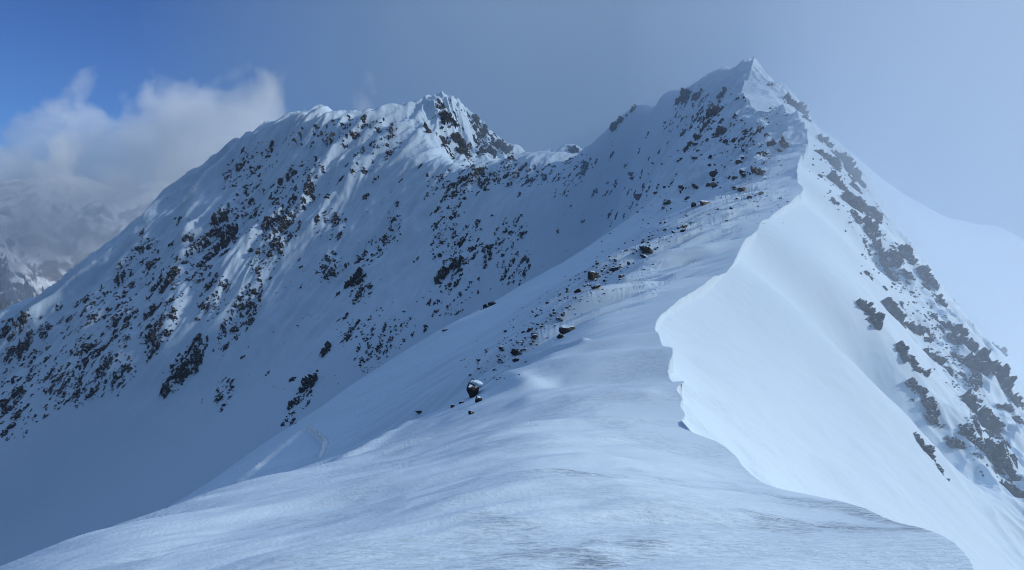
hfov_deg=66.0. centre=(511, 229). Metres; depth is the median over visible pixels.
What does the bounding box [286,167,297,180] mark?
rock outcrop
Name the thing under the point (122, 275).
rock outcrop
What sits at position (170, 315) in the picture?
rock outcrop
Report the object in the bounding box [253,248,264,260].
rock outcrop
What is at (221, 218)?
rock outcrop
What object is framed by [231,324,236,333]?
rock outcrop
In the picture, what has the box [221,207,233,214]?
rock outcrop
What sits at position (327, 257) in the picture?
rubble
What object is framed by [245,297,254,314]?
rock outcrop
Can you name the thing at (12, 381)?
rock outcrop
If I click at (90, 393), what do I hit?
rock outcrop
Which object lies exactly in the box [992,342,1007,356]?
rock outcrop
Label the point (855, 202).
rock outcrop
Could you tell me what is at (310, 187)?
rock outcrop
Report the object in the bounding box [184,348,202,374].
rock outcrop
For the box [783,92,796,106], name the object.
rock outcrop
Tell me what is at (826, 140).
rock outcrop
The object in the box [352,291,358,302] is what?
rock outcrop
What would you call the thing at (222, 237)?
rock outcrop
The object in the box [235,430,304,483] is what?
ski track
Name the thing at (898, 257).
rock outcrop
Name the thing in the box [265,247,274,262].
rock outcrop
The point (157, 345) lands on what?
rock outcrop
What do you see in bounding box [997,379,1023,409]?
rock outcrop
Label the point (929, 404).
rock outcrop
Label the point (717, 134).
rock outcrop
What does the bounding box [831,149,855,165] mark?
rock outcrop
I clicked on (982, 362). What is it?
rock outcrop
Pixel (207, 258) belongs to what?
rock outcrop
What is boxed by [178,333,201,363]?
rock outcrop
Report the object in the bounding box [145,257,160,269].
rock outcrop
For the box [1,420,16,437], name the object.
rock outcrop
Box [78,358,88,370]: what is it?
rock outcrop
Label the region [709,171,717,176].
boulder
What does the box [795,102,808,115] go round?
rock outcrop
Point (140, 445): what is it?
mountain
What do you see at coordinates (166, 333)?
rock outcrop
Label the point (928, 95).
sky
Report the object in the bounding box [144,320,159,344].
rock outcrop
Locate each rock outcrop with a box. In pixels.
[0,325,10,338]
[0,385,23,410]
[0,403,16,418]
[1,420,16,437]
[5,345,14,357]
[10,376,21,383]
[11,309,28,336]
[13,335,32,358]
[13,390,25,401]
[22,368,40,384]
[39,323,53,338]
[54,369,69,384]
[69,383,85,401]
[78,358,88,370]
[81,341,93,353]
[85,382,99,397]
[95,345,105,357]
[101,356,113,370]
[109,318,119,328]
[110,375,117,388]
[113,364,130,378]
[120,269,125,282]
[123,308,138,322]
[134,246,144,252]
[143,302,162,319]
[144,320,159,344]
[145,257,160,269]
[146,342,159,362]
[151,277,163,293]
[158,268,179,293]
[158,312,165,328]
[159,377,170,398]
[162,326,173,336]
[164,297,174,305]
[166,307,175,321]
[170,265,179,275]
[170,355,183,369]
[171,369,184,392]
[172,362,189,384]
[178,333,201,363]
[182,230,194,241]
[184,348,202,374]
[185,248,192,257]
[199,251,218,267]
[200,227,221,241]
[201,303,208,309]
[203,278,216,290]
[211,212,228,227]
[217,228,230,247]
[220,323,226,332]
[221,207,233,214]
[226,223,243,238]
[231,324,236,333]
[236,155,247,171]
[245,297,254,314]
[246,165,261,173]
[248,197,255,204]
[252,288,262,298]
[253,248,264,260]
[255,266,263,274]
[261,216,276,235]
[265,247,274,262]
[268,236,280,247]
[276,221,285,232]
[276,244,283,253]
[277,178,287,185]
[280,215,287,227]
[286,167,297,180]
[287,397,297,409]
[298,370,318,392]
[304,178,315,201]
[319,341,331,356]
[329,267,335,275]
[343,330,353,342]
[344,267,365,288]
[348,319,360,332]
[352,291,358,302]
[358,282,372,296]
[388,122,397,133]
[423,122,431,132]
[434,266,449,284]
[435,99,445,116]
[438,111,456,128]
[439,135,450,144]
[449,212,456,219]
[449,255,463,268]
[450,132,469,154]
[454,237,465,251]
[459,173,469,184]
[467,114,488,137]
[471,166,483,175]
[478,144,496,158]
[480,128,488,134]
[480,301,495,309]
[483,244,491,257]
[488,138,496,147]
[496,139,513,153]
[512,170,519,178]
[567,145,578,153]
[578,161,588,178]
[609,116,623,131]
[625,104,636,116]
[674,87,690,109]
[683,133,701,152]
[692,88,704,100]
[699,120,716,133]
[705,105,723,117]
[712,130,719,137]
[716,87,726,98]
[747,166,765,174]
[766,135,788,151]
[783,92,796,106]
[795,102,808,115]
[802,115,811,121]
[814,149,841,170]
[817,134,834,147]
[827,170,847,190]
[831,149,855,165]
[841,189,864,210]
[843,161,865,188]
[856,298,885,329]
[863,200,883,223]
[863,214,883,236]
[869,239,904,267]
[881,297,908,328]
[894,340,915,363]
[895,242,918,264]
[900,268,915,280]
[905,377,928,401]
[907,321,935,342]
[908,357,932,376]
[913,432,935,462]
[916,265,939,290]
[921,396,945,427]
[923,348,955,376]
[931,292,947,307]
[935,463,949,480]
[943,321,965,335]
[944,435,966,448]
[946,329,979,352]
[957,422,982,443]
[960,388,1003,434]
[962,347,1016,400]
[968,377,982,391]
[971,438,1012,467]
[987,455,1021,480]
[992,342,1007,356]
[996,403,1014,412]
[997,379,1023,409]
[999,479,1023,497]
[1011,415,1023,424]
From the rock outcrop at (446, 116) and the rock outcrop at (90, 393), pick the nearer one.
the rock outcrop at (90, 393)
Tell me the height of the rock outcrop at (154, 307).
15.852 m
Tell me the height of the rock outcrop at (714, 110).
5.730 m
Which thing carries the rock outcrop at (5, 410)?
on the mountain
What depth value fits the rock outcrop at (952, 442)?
68.57 m
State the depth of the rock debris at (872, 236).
99.50 m
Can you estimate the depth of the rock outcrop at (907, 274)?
111.17 m
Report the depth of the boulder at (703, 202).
108.57 m
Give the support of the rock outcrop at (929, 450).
on the terrain
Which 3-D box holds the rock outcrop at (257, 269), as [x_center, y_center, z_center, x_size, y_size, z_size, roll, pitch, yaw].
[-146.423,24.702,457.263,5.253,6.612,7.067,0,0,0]
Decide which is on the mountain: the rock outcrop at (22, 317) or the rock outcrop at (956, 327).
the rock outcrop at (22, 317)
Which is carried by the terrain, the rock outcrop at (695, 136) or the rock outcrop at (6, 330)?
the rock outcrop at (695, 136)
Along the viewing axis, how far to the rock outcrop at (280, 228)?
482.53 m
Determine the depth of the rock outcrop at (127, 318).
449.11 m
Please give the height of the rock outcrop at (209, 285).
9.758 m
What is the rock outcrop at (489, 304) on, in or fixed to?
on the terrain
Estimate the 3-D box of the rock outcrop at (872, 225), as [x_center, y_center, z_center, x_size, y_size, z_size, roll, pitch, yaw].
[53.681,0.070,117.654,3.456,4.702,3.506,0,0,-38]
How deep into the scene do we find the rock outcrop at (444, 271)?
404.82 m
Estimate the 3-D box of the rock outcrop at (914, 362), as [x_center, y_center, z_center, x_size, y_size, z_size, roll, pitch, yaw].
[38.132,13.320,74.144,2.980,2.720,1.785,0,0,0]
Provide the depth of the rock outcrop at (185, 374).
407.35 m
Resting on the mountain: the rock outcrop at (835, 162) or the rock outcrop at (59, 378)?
the rock outcrop at (59, 378)
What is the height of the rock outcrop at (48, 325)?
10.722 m
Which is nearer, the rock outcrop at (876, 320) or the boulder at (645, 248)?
the rock outcrop at (876, 320)
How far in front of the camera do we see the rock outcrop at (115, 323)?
448.70 m
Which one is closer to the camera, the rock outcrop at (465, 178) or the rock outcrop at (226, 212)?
the rock outcrop at (465, 178)
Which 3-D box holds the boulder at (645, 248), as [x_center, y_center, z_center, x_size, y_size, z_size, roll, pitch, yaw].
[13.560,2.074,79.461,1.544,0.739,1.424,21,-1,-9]
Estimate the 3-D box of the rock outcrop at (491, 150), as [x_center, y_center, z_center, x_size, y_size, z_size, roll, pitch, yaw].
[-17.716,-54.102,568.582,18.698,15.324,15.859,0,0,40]
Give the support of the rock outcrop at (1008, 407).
on the terrain
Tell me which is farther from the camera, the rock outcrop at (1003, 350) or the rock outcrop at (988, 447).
the rock outcrop at (1003, 350)
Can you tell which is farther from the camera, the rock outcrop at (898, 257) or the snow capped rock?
the rock outcrop at (898, 257)
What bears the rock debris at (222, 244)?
on the mountain
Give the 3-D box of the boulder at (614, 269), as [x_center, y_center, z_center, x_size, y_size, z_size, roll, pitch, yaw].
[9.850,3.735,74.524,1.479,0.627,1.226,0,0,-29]
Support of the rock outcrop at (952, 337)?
on the terrain
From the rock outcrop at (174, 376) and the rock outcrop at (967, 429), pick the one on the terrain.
the rock outcrop at (967, 429)
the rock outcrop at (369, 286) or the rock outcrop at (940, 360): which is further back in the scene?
the rock outcrop at (369, 286)
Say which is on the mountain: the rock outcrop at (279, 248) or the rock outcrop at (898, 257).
the rock outcrop at (279, 248)
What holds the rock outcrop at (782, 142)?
on the terrain
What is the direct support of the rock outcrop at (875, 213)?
on the terrain
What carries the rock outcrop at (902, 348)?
on the terrain
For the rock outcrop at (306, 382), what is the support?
on the mountain
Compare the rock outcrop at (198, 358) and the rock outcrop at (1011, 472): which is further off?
the rock outcrop at (198, 358)
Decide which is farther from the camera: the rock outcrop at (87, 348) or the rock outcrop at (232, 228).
the rock outcrop at (232, 228)
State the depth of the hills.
4302.74 m
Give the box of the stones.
[460,107,788,379]
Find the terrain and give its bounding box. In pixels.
[0,56,1023,569]
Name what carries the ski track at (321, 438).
on the terrain
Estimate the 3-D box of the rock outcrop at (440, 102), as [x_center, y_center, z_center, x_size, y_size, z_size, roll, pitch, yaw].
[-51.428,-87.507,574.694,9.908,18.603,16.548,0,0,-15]
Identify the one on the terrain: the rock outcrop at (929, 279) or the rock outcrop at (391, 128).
the rock outcrop at (929, 279)
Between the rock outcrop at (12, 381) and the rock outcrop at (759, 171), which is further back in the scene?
the rock outcrop at (12, 381)
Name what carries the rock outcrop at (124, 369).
on the mountain
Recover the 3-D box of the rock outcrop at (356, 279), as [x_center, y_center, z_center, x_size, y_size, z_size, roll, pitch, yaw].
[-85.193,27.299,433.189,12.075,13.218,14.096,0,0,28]
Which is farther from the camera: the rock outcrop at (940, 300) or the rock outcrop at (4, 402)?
the rock outcrop at (4, 402)
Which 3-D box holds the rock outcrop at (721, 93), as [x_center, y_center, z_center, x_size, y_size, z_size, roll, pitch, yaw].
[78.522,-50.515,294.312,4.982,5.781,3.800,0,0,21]
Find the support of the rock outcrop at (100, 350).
on the mountain
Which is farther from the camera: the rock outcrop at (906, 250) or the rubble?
the rubble
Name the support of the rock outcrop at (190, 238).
on the mountain
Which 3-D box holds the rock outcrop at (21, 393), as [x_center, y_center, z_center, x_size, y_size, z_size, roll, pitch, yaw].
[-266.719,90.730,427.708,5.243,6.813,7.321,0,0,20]
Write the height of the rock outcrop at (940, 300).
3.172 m
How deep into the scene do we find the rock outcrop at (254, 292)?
445.26 m
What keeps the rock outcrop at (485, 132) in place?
on the mountain
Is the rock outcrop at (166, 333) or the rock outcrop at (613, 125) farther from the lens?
the rock outcrop at (166, 333)
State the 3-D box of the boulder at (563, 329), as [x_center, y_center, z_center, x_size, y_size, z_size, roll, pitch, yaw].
[3.172,5.804,44.942,1.039,0.680,0.472,0,0,0]
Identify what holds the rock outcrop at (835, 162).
on the terrain
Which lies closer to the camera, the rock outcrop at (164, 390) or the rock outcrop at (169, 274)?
the rock outcrop at (164, 390)
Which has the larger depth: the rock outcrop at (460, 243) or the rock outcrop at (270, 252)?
the rock outcrop at (270, 252)
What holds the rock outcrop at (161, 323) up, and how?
on the mountain
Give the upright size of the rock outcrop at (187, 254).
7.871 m
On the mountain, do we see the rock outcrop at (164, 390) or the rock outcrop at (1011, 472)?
the rock outcrop at (164, 390)
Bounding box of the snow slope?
[833,138,1023,365]
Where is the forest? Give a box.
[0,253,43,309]
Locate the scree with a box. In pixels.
[788,145,1005,476]
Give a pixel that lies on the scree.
(931, 306)
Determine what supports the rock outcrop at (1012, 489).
on the terrain
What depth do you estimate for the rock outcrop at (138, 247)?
512.70 m
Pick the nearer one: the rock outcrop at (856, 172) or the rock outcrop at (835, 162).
the rock outcrop at (835, 162)
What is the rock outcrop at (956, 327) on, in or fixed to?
on the terrain
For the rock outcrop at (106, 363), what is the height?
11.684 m
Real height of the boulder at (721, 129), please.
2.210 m
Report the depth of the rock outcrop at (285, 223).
486.50 m
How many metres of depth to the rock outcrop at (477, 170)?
470.22 m
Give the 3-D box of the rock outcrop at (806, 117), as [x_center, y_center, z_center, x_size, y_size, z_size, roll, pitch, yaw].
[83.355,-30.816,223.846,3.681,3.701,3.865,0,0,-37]
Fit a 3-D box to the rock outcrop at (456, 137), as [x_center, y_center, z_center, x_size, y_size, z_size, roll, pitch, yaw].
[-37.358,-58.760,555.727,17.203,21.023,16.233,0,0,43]
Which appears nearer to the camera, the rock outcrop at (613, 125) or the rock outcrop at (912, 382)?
the rock outcrop at (912, 382)
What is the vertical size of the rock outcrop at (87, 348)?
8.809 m
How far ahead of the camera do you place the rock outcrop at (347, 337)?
388.06 m
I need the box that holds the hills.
[0,174,170,307]
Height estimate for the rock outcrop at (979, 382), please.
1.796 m
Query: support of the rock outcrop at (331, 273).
on the mountain
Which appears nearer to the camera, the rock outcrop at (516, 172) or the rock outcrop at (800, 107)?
the rock outcrop at (800, 107)
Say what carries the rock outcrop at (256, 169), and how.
on the mountain
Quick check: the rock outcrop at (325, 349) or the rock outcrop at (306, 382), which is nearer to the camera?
the rock outcrop at (306, 382)
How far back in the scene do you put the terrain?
39.95 m
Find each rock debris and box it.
[0,94,770,440]
[818,150,1017,475]
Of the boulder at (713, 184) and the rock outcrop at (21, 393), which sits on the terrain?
the boulder at (713, 184)
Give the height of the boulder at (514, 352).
0.479 m
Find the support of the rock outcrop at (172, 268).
on the mountain
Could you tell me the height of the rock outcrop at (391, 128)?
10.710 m
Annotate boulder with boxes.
[475,396,481,402]
[510,348,520,355]
[559,325,574,333]
[588,271,598,279]
[591,282,600,288]
[610,266,622,271]
[633,193,641,199]
[639,245,652,252]
[663,199,670,203]
[699,200,709,205]
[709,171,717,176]
[710,182,717,187]
[717,126,726,133]
[737,186,745,190]
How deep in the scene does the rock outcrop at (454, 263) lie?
408.12 m
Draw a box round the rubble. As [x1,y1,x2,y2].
[1,85,780,437]
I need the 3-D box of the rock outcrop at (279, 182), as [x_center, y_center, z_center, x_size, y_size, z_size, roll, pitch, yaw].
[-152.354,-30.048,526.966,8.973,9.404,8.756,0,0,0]
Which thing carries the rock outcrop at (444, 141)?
on the mountain
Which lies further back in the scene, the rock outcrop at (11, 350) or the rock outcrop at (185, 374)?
the rock outcrop at (11, 350)
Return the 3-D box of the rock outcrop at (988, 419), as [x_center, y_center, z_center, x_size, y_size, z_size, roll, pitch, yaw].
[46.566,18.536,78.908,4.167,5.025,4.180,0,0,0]
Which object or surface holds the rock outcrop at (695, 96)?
on the terrain
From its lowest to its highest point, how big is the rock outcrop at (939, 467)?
1.394 m
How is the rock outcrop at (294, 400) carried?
on the mountain
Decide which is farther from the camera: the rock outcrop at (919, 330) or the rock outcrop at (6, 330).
the rock outcrop at (6, 330)
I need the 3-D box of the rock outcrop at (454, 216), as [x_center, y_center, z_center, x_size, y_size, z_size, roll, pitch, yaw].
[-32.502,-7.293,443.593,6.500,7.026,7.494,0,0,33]
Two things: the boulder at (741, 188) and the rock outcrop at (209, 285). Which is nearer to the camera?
the boulder at (741, 188)
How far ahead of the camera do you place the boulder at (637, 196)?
314.75 m
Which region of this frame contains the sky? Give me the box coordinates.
[0,0,1023,239]
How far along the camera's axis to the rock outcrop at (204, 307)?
440.02 m
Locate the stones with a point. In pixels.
(541, 325)
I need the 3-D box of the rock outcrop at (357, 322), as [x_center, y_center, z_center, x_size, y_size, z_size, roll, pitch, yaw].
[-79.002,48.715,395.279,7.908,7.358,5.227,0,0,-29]
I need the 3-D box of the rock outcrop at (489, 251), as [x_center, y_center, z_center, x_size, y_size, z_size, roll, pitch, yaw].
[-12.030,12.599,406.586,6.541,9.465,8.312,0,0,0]
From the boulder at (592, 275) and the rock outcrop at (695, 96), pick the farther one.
the rock outcrop at (695, 96)
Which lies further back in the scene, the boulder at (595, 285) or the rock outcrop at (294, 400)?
the rock outcrop at (294, 400)
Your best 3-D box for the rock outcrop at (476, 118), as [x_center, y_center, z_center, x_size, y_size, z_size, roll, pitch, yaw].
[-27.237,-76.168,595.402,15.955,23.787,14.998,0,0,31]
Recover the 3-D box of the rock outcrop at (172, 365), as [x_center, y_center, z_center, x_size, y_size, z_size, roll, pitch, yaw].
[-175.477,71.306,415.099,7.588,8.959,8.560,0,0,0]
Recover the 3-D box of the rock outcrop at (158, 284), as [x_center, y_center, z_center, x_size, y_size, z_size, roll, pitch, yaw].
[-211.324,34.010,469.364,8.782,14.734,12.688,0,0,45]
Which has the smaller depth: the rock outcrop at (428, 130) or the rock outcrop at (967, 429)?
the rock outcrop at (967, 429)
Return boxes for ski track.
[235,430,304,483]
[305,424,329,457]
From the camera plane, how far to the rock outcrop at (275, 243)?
471.13 m
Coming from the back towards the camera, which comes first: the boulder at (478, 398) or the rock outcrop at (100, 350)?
the rock outcrop at (100, 350)
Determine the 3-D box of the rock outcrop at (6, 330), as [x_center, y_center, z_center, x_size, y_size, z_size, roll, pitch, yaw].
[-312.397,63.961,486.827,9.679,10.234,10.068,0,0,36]
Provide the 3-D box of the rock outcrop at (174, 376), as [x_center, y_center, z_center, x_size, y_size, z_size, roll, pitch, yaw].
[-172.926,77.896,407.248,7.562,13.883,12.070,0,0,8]
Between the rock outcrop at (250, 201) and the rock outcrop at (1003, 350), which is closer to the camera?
the rock outcrop at (1003, 350)
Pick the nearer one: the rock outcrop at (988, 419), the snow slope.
the rock outcrop at (988, 419)
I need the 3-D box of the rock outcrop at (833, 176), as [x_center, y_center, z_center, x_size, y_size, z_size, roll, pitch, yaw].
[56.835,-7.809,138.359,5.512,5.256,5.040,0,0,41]
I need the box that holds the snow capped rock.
[466,378,482,397]
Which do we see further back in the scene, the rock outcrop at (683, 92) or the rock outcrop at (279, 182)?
the rock outcrop at (279, 182)
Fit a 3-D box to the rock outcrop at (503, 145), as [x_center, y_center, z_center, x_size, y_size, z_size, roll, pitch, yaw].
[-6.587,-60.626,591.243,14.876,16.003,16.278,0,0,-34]
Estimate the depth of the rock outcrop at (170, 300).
446.27 m
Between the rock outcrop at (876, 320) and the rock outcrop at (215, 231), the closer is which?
the rock outcrop at (876, 320)
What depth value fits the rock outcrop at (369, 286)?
422.96 m
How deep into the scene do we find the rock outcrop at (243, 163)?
569.48 m
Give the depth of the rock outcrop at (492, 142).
591.11 m
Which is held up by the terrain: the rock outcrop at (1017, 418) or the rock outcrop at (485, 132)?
the rock outcrop at (1017, 418)
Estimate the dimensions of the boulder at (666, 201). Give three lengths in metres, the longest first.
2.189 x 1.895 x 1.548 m
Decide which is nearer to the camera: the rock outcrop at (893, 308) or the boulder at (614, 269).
the boulder at (614, 269)
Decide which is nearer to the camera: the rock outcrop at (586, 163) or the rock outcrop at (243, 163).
the rock outcrop at (586, 163)
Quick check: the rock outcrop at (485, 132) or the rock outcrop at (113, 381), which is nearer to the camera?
the rock outcrop at (113, 381)
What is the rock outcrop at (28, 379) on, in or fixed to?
on the mountain
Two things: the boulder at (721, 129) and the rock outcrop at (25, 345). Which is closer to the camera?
the boulder at (721, 129)
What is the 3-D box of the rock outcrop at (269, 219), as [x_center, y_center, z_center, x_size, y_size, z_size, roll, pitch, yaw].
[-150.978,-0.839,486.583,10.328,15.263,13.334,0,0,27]
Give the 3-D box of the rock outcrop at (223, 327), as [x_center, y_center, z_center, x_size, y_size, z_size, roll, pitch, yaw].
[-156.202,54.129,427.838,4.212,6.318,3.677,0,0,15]
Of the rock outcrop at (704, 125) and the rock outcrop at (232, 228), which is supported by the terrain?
the rock outcrop at (704, 125)
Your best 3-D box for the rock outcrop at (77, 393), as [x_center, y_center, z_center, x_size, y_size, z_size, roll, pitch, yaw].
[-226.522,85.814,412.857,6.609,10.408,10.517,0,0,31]
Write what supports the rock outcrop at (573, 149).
on the mountain
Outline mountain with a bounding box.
[0,69,717,565]
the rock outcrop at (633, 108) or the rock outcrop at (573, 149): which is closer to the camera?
the rock outcrop at (633, 108)

